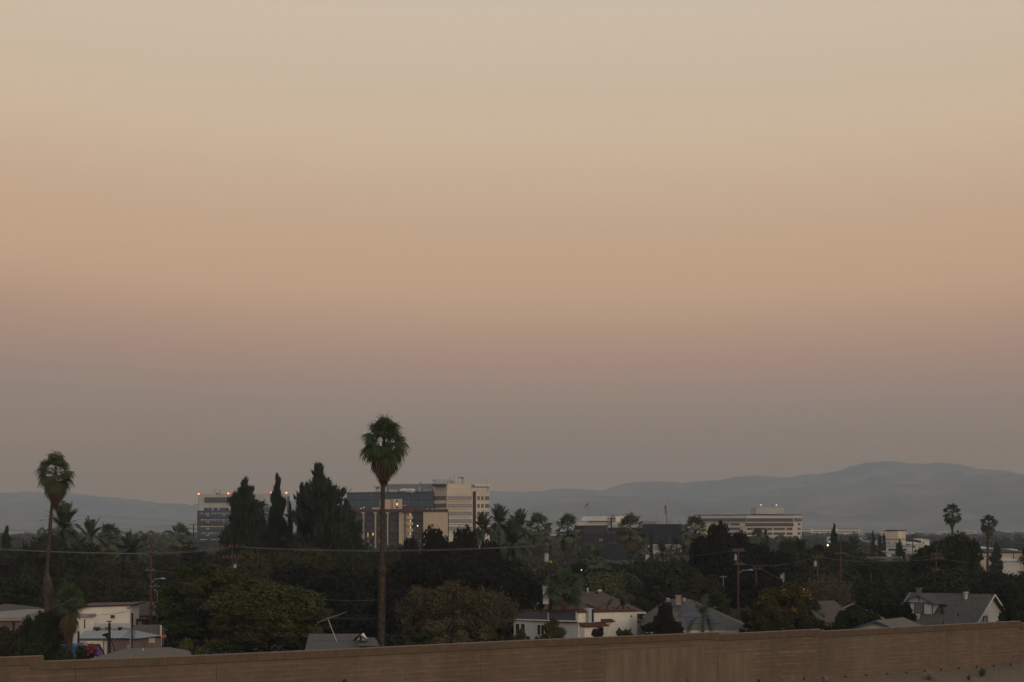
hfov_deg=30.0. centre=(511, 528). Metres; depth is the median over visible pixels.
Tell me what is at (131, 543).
feather palm
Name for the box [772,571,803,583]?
broadleaf tree
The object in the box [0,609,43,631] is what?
flat roof building
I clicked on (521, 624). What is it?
window
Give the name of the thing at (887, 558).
gable house
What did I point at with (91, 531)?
feather palm
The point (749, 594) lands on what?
broadleaf tree
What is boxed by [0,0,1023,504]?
sky
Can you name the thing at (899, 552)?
slim conifer
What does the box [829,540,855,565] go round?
broadleaf tree
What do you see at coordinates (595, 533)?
black glass building
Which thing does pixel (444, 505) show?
window
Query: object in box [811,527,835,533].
distant building
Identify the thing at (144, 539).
feather palm
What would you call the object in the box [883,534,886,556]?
slim conifer
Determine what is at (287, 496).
window
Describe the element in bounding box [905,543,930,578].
broadleaf tree
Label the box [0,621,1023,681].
sound wall
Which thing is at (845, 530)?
distant building
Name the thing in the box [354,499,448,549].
apartment block
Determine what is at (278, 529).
conifer
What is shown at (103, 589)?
broadleaf tree
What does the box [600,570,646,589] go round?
broadleaf tree
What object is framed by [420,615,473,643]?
brown bush
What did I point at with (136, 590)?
broadleaf tree
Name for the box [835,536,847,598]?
utility pole
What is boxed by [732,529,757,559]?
broadleaf tree
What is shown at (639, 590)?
broadleaf tree
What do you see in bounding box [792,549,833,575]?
broadleaf tree
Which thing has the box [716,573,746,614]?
broadleaf tree
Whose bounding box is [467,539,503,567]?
broadleaf tree
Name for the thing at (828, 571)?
broadleaf tree
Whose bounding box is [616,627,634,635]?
shrub
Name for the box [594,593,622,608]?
queen palm
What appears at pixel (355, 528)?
conifer
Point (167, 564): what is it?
broadleaf tree
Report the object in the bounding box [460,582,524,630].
brown tree
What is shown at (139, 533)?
fan palm
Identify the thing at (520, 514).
feather palm
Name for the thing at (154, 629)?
block wall
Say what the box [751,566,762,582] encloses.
utility pole
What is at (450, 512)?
window
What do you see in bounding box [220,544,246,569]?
utility pole
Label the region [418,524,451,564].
broadleaf tree
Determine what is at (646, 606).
broadleaf tree
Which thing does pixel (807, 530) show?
distant building
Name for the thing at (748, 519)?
window
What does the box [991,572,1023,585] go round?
broadleaf tree
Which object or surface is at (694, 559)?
broadleaf tree
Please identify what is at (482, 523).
feather palm
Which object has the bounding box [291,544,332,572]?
broadleaf tree
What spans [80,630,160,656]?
corrugated shed
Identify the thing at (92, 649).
flowering vine
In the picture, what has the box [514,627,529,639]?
shrub
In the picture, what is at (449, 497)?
window
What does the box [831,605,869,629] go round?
broadleaf tree
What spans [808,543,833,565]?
broadleaf tree
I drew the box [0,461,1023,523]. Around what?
hills
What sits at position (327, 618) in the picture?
leaning boom
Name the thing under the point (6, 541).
slim conifer
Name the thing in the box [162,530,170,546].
fan palm
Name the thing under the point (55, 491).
fan palm
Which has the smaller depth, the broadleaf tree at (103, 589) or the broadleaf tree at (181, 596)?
the broadleaf tree at (181, 596)
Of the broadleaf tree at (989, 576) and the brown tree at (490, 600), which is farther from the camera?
the broadleaf tree at (989, 576)
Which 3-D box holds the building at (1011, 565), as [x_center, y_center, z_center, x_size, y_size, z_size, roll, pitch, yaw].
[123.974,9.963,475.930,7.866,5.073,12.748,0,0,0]
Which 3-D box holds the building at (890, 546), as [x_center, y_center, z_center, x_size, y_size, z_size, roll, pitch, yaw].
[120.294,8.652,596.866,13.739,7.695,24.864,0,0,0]
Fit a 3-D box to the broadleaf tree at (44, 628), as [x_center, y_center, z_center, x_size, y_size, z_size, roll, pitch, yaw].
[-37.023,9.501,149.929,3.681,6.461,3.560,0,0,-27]
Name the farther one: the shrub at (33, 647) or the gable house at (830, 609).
the gable house at (830, 609)
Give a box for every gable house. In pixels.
[807,600,844,630]
[843,603,884,619]
[867,557,901,562]
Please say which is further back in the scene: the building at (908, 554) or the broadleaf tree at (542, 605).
the building at (908, 554)
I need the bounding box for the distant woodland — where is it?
[0,530,1023,574]
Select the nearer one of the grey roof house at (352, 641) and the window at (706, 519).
the grey roof house at (352, 641)
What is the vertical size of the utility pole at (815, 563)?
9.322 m
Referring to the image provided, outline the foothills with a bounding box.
[490,473,1023,531]
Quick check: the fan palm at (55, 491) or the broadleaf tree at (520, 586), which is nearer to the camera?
the fan palm at (55, 491)
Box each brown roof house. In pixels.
[0,604,42,616]
[542,585,645,616]
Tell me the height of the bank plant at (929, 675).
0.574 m
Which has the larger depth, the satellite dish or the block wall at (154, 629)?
the satellite dish
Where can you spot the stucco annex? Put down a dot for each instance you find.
(86, 621)
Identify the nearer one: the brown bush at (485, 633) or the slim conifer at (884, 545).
the brown bush at (485, 633)
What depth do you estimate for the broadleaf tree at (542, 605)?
224.70 m
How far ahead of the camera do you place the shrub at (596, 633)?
180.52 m
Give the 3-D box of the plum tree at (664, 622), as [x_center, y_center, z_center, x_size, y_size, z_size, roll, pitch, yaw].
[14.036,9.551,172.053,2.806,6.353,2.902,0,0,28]
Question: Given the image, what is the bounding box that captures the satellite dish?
[531,600,539,608]
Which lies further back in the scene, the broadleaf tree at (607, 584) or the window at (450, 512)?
the window at (450, 512)
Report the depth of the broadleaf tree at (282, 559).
279.66 m
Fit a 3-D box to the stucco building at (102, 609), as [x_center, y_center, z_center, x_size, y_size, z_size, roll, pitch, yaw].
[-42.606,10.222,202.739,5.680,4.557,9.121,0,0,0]
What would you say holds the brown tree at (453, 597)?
on the ground
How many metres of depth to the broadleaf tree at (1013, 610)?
177.54 m
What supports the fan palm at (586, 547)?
on the ground
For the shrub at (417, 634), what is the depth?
171.31 m
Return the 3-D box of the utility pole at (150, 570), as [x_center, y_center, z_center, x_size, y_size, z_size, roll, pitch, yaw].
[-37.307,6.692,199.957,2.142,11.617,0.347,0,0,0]
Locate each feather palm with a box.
[37,500,89,545]
[71,515,107,546]
[109,529,153,564]
[139,533,153,556]
[472,510,499,545]
[486,503,509,548]
[490,515,536,567]
[509,508,536,549]
[649,537,671,561]
[846,534,866,554]
[1016,546,1023,564]
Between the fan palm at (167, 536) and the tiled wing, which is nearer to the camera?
the tiled wing
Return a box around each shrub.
[7,639,49,660]
[54,645,88,659]
[176,637,205,654]
[385,627,436,645]
[486,624,514,641]
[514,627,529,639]
[535,617,566,638]
[591,626,603,636]
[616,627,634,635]
[641,622,653,634]
[726,605,752,626]
[738,611,750,632]
[802,618,832,629]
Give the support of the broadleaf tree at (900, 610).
on the ground
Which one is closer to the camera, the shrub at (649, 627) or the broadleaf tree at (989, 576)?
the shrub at (649, 627)
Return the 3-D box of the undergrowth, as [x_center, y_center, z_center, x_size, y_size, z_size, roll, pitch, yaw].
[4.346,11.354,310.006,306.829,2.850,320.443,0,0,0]
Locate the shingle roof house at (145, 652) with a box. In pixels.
[90,647,190,658]
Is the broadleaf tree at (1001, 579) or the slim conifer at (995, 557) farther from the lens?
the slim conifer at (995, 557)
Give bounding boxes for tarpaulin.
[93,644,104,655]
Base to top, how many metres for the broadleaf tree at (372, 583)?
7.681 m
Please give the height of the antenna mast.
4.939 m
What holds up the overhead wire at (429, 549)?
attached to the utility pole at (547, 557)
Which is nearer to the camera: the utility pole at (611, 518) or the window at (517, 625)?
the window at (517, 625)
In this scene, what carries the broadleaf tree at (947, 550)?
on the ground
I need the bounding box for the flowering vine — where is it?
[74,643,98,658]
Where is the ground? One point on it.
(600, 561)
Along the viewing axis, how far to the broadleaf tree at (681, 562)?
344.85 m
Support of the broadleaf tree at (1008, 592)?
on the ground
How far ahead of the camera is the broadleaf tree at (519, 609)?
206.84 m
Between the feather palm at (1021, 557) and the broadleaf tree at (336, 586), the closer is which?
the broadleaf tree at (336, 586)
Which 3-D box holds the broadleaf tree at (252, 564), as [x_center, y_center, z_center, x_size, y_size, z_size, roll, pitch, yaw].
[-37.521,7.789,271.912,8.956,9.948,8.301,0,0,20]
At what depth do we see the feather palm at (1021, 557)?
399.61 m
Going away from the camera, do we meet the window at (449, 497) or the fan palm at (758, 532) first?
the fan palm at (758, 532)
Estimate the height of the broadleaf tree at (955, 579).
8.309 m
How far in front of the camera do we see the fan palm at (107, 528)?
349.05 m
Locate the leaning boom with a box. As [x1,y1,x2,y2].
[317,611,346,641]
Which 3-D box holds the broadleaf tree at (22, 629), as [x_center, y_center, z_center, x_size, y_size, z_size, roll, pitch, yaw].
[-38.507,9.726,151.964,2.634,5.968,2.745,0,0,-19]
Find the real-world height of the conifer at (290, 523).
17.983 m
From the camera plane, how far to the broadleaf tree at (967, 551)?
271.10 m
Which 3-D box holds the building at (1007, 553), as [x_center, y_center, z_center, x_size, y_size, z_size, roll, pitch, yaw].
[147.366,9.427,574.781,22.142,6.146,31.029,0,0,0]
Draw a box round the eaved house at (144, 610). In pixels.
[139,601,180,641]
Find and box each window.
[204,497,228,502]
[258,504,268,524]
[287,496,288,518]
[434,496,446,499]
[434,503,446,507]
[448,496,471,499]
[448,504,471,507]
[448,511,471,514]
[449,519,471,522]
[449,526,471,530]
[515,623,519,633]
[520,623,525,634]
[537,624,544,634]
[701,518,745,521]
[745,523,793,525]
[747,518,792,521]
[794,518,801,521]
[983,615,987,621]
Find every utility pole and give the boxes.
[145,537,165,624]
[189,523,198,547]
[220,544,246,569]
[538,541,562,611]
[606,517,616,562]
[732,548,752,618]
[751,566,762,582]
[812,555,822,583]
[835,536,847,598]
[931,545,942,571]
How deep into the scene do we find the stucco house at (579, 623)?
198.18 m
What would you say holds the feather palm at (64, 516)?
on the ground
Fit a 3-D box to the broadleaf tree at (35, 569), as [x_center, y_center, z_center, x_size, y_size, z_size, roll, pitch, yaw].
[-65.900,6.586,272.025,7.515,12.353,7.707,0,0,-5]
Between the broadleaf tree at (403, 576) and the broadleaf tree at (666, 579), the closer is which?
the broadleaf tree at (403, 576)
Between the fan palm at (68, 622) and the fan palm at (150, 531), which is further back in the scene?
the fan palm at (150, 531)
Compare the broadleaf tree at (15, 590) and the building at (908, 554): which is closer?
the broadleaf tree at (15, 590)
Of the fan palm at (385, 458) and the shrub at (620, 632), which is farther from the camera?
the shrub at (620, 632)
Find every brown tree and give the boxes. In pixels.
[391,580,479,633]
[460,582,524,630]
[800,573,856,606]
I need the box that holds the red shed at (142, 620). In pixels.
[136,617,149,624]
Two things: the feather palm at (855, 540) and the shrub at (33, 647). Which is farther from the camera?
the feather palm at (855, 540)
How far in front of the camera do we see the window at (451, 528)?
1079.06 m
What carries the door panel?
in the corrugated shed at (121, 639)
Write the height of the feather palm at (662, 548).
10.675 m
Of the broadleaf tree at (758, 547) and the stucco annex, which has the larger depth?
the broadleaf tree at (758, 547)
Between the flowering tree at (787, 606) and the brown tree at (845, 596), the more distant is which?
the brown tree at (845, 596)
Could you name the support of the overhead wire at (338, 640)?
attached to the grey roof house at (352, 641)
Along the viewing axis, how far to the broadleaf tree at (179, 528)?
399.17 m
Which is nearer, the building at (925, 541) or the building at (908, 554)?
the building at (908, 554)
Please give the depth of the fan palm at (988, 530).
394.77 m
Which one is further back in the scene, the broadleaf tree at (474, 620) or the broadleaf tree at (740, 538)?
the broadleaf tree at (740, 538)
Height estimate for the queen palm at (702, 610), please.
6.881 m
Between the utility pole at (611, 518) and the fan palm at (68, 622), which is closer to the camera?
the fan palm at (68, 622)
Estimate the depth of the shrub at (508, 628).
183.24 m
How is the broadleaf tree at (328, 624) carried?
on the ground
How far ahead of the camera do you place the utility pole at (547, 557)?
204.87 m
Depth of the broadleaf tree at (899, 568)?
302.87 m
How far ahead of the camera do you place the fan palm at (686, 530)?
393.93 m
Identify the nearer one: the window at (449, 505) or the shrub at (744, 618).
the shrub at (744, 618)
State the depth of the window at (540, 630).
198.10 m
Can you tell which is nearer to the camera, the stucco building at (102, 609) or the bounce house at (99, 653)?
the bounce house at (99, 653)
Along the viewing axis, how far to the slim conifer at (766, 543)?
499.55 m
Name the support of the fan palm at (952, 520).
on the ground
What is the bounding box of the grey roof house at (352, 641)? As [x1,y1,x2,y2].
[305,633,378,649]
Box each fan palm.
[34,450,75,613]
[37,527,44,536]
[49,581,89,654]
[96,522,123,561]
[135,530,142,542]
[145,530,154,544]
[151,533,160,546]
[157,534,166,549]
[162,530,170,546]
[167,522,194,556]
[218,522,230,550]
[359,414,411,646]
[525,511,552,573]
[541,567,586,610]
[554,511,583,567]
[576,542,597,563]
[582,546,612,577]
[613,511,645,564]
[635,538,648,559]
[664,536,687,560]
[680,514,708,548]
[749,527,766,544]
[942,503,961,537]
[979,514,998,572]
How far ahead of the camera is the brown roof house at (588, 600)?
223.22 m
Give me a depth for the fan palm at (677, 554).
399.10 m
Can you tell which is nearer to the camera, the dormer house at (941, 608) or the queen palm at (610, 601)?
the dormer house at (941, 608)
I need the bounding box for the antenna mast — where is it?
[131,613,133,647]
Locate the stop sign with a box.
[162,627,166,644]
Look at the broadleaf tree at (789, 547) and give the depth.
334.63 m
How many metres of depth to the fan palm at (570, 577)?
204.55 m
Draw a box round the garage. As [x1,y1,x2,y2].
[852,617,920,628]
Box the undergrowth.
[57,570,1022,653]
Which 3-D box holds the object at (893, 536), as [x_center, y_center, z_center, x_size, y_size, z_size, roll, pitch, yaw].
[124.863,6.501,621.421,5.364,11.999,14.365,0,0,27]
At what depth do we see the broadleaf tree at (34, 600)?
214.58 m
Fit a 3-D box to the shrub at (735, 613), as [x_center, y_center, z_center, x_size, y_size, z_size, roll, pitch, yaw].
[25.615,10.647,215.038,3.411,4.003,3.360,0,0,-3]
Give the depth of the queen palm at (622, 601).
213.83 m
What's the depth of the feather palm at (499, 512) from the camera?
359.16 m
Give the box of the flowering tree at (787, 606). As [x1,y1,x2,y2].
[748,581,818,631]
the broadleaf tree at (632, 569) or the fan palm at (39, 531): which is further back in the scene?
the fan palm at (39, 531)
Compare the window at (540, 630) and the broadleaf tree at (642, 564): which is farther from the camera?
the broadleaf tree at (642, 564)
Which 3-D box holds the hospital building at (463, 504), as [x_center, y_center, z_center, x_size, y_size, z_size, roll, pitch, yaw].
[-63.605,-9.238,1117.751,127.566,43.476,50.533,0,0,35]
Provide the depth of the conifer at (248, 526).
298.95 m
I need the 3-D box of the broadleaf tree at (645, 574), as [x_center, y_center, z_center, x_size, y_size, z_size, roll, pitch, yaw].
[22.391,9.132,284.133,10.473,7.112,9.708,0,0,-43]
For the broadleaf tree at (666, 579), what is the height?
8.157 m
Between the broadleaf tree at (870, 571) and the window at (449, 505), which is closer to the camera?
the broadleaf tree at (870, 571)
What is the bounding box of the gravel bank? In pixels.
[789,665,1023,681]
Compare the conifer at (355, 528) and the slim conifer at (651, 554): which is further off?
the slim conifer at (651, 554)
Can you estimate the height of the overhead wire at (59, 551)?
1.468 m
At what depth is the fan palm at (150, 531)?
899.79 m
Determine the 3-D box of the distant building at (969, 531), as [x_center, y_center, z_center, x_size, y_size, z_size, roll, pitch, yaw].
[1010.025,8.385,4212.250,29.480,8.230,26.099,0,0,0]
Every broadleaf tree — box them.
[0,574,33,604]
[0,625,24,656]
[16,615,33,635]
[19,573,94,628]
[20,532,65,585]
[21,608,62,659]
[50,540,106,585]
[78,575,127,602]
[115,579,161,601]
[148,553,183,584]
[149,557,243,644]
[152,582,164,588]
[178,544,213,575]
[203,550,228,569]
[204,577,336,652]
[226,549,275,582]
[263,563,322,593]
[266,550,297,574]
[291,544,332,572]
[305,565,375,615]
[323,612,339,633]
[331,613,390,639]
[363,571,390,620]
[373,557,447,614]
[385,604,413,634]
[400,534,419,560]
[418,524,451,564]
[433,614,481,628]
[441,524,480,563]
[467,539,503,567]
[473,566,544,636]
[498,603,526,634]
[534,582,548,608]
[544,580,587,591]
[568,560,600,579]
[581,573,635,601]
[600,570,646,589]
[601,562,640,578]
[623,583,656,601]
[626,598,659,614]
[631,557,663,574]
[638,566,673,584]
[645,563,704,604]
[660,558,689,568]
[660,573,732,613]
[686,534,704,567]
[697,519,738,574]
[700,544,765,578]
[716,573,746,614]
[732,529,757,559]
[734,574,787,615]
[752,541,771,563]
[757,550,795,576]
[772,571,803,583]
[774,539,800,557]
[791,565,855,606]
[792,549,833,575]
[793,537,809,551]
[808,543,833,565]
[812,599,824,617]
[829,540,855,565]
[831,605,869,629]
[834,564,864,583]
[849,557,893,583]
[852,579,908,621]
[854,551,875,561]
[884,601,916,621]
[888,557,908,581]
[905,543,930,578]
[920,530,969,574]
[922,566,980,593]
[952,536,985,582]
[966,582,1001,593]
[977,570,1006,587]
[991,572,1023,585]
[992,578,1023,604]
[996,594,1023,622]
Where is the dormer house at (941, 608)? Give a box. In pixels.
[902,588,1006,624]
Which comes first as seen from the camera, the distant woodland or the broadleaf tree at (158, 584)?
the broadleaf tree at (158, 584)
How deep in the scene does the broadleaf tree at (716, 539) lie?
275.26 m
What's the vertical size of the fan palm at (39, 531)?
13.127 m
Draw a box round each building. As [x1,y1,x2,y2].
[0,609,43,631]
[74,602,144,624]
[346,476,489,546]
[574,515,682,560]
[695,504,801,542]
[802,528,810,532]
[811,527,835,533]
[836,527,859,535]
[861,540,887,554]
[875,543,911,556]
[881,551,916,561]
[906,542,923,550]
[913,538,929,547]
[965,530,974,533]
[979,549,1023,570]
[1001,558,1019,576]
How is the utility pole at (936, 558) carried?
on the ground
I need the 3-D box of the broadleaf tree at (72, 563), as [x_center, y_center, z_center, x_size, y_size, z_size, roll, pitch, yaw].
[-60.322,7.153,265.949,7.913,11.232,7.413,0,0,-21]
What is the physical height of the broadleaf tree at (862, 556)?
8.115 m
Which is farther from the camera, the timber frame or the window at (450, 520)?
the window at (450, 520)
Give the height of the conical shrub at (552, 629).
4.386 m
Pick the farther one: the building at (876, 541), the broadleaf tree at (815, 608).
the building at (876, 541)
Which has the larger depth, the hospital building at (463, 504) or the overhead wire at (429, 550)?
the hospital building at (463, 504)
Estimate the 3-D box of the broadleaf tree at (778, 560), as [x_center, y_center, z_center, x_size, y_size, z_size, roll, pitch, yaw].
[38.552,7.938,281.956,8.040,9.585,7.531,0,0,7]
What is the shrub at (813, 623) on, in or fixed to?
on the ground
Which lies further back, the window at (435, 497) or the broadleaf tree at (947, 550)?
the window at (435, 497)
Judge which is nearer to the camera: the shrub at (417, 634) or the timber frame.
the timber frame
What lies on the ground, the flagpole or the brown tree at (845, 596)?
the brown tree at (845, 596)
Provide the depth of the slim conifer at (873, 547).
559.68 m
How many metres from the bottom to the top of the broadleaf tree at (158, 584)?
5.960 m
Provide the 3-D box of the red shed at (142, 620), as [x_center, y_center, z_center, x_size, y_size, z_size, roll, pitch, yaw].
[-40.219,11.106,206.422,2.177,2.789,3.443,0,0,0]
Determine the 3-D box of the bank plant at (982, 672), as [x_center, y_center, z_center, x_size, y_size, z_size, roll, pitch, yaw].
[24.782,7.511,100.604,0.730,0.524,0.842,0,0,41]
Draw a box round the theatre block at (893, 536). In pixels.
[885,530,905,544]
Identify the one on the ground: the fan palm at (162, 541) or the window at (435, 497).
the fan palm at (162, 541)
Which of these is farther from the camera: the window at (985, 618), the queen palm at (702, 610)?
the window at (985, 618)
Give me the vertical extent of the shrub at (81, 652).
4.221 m
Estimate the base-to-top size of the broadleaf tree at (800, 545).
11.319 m
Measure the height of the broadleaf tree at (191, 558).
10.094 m
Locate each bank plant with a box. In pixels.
[821,675,833,681]
[924,670,936,679]
[977,668,986,675]
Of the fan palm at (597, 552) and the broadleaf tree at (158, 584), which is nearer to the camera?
the broadleaf tree at (158, 584)
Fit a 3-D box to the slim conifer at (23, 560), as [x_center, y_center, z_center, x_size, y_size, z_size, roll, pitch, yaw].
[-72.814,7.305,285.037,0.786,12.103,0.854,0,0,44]
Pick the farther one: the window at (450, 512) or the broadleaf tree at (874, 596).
the window at (450, 512)
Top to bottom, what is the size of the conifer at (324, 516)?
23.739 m
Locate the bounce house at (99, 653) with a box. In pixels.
[62,643,102,658]
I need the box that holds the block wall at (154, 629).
[94,623,161,646]
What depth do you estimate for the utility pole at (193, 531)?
479.85 m
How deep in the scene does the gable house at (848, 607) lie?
221.85 m
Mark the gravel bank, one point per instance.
(1012, 673)
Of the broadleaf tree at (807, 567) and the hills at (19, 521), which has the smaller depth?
the broadleaf tree at (807, 567)
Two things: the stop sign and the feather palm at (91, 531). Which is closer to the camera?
the stop sign
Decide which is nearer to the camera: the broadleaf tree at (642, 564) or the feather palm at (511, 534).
the feather palm at (511, 534)
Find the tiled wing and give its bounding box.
[637,617,643,634]
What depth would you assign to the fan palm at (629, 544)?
394.43 m
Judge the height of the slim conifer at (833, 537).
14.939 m
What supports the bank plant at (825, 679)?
on the gravel bank
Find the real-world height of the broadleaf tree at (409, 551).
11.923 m
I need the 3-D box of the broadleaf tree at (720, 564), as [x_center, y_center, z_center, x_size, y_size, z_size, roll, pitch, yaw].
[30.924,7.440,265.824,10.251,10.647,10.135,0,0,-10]
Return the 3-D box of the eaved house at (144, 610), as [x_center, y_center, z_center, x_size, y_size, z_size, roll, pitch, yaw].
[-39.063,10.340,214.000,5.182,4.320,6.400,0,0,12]
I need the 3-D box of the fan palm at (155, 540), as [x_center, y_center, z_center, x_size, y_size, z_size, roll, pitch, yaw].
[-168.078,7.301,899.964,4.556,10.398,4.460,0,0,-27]
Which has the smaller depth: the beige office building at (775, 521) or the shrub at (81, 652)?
the shrub at (81, 652)
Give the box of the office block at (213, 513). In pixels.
[197,492,289,542]
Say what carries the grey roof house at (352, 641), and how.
on the ground
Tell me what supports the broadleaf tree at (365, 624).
on the ground
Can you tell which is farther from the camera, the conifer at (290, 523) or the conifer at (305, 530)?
the conifer at (290, 523)
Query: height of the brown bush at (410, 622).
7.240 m
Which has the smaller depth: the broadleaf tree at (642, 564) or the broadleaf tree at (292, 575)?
the broadleaf tree at (292, 575)
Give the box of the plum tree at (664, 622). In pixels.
[652,601,683,633]
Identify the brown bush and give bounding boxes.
[398,587,465,645]
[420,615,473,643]
[447,592,506,641]
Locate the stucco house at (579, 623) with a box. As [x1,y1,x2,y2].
[513,607,636,639]
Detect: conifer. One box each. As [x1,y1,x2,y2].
[0,524,11,551]
[22,538,25,573]
[212,476,273,569]
[259,472,291,553]
[263,461,373,560]
[285,500,292,546]
[290,481,311,551]
[336,498,368,553]
[649,530,653,558]
[759,529,770,552]
[828,522,837,558]
[870,531,876,556]
[876,534,884,556]
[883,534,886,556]
[895,538,905,559]
[989,541,1003,573]
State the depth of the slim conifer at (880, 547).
539.67 m
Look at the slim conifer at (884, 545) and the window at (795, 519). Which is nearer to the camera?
the slim conifer at (884, 545)
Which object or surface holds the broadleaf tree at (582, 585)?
on the ground
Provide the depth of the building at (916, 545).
639.94 m
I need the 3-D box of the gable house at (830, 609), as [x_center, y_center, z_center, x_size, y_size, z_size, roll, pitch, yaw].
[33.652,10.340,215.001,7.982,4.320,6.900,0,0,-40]
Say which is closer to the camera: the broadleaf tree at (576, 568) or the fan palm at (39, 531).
the broadleaf tree at (576, 568)
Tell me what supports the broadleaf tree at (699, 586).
on the ground
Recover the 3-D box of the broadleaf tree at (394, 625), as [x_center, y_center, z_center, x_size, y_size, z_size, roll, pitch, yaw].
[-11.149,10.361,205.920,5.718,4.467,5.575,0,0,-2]
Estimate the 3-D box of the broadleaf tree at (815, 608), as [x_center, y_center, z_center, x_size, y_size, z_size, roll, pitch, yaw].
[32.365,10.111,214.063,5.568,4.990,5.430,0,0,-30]
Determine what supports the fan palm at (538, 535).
on the ground
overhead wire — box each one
[0,549,126,553]
[9,549,98,552]
[249,545,537,549]
[257,546,531,550]
[318,638,376,640]
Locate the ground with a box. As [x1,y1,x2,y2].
[27,532,1023,654]
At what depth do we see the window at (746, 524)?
1547.95 m
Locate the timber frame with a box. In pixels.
[77,621,115,653]
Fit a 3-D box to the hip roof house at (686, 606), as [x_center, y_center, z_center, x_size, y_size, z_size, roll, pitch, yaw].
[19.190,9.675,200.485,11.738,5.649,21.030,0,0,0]
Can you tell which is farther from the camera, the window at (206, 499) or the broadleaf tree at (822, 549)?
the window at (206, 499)
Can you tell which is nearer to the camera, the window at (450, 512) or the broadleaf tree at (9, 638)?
the broadleaf tree at (9, 638)
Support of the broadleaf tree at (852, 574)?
on the ground
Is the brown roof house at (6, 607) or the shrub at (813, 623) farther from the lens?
the brown roof house at (6, 607)
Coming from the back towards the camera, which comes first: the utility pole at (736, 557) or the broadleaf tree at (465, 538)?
the broadleaf tree at (465, 538)
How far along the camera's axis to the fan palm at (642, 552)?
419.50 m
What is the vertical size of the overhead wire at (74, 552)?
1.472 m
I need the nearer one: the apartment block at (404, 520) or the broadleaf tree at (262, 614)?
the broadleaf tree at (262, 614)
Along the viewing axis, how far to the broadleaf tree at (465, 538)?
264.83 m
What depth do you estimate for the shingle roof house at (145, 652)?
137.09 m
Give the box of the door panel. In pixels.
[87,641,102,656]
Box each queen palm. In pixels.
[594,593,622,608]
[614,595,629,608]
[676,594,727,632]
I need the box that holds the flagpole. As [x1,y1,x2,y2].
[664,494,666,523]
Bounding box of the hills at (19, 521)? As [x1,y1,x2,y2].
[0,510,296,531]
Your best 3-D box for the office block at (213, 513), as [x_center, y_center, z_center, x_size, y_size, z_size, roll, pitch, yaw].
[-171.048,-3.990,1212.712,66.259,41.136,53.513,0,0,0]
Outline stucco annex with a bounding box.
[72,613,96,645]
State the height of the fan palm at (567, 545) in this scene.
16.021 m
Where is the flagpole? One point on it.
(665, 509)
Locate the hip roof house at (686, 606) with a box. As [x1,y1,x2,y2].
[640,595,747,633]
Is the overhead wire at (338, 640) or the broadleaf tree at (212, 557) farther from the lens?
the broadleaf tree at (212, 557)

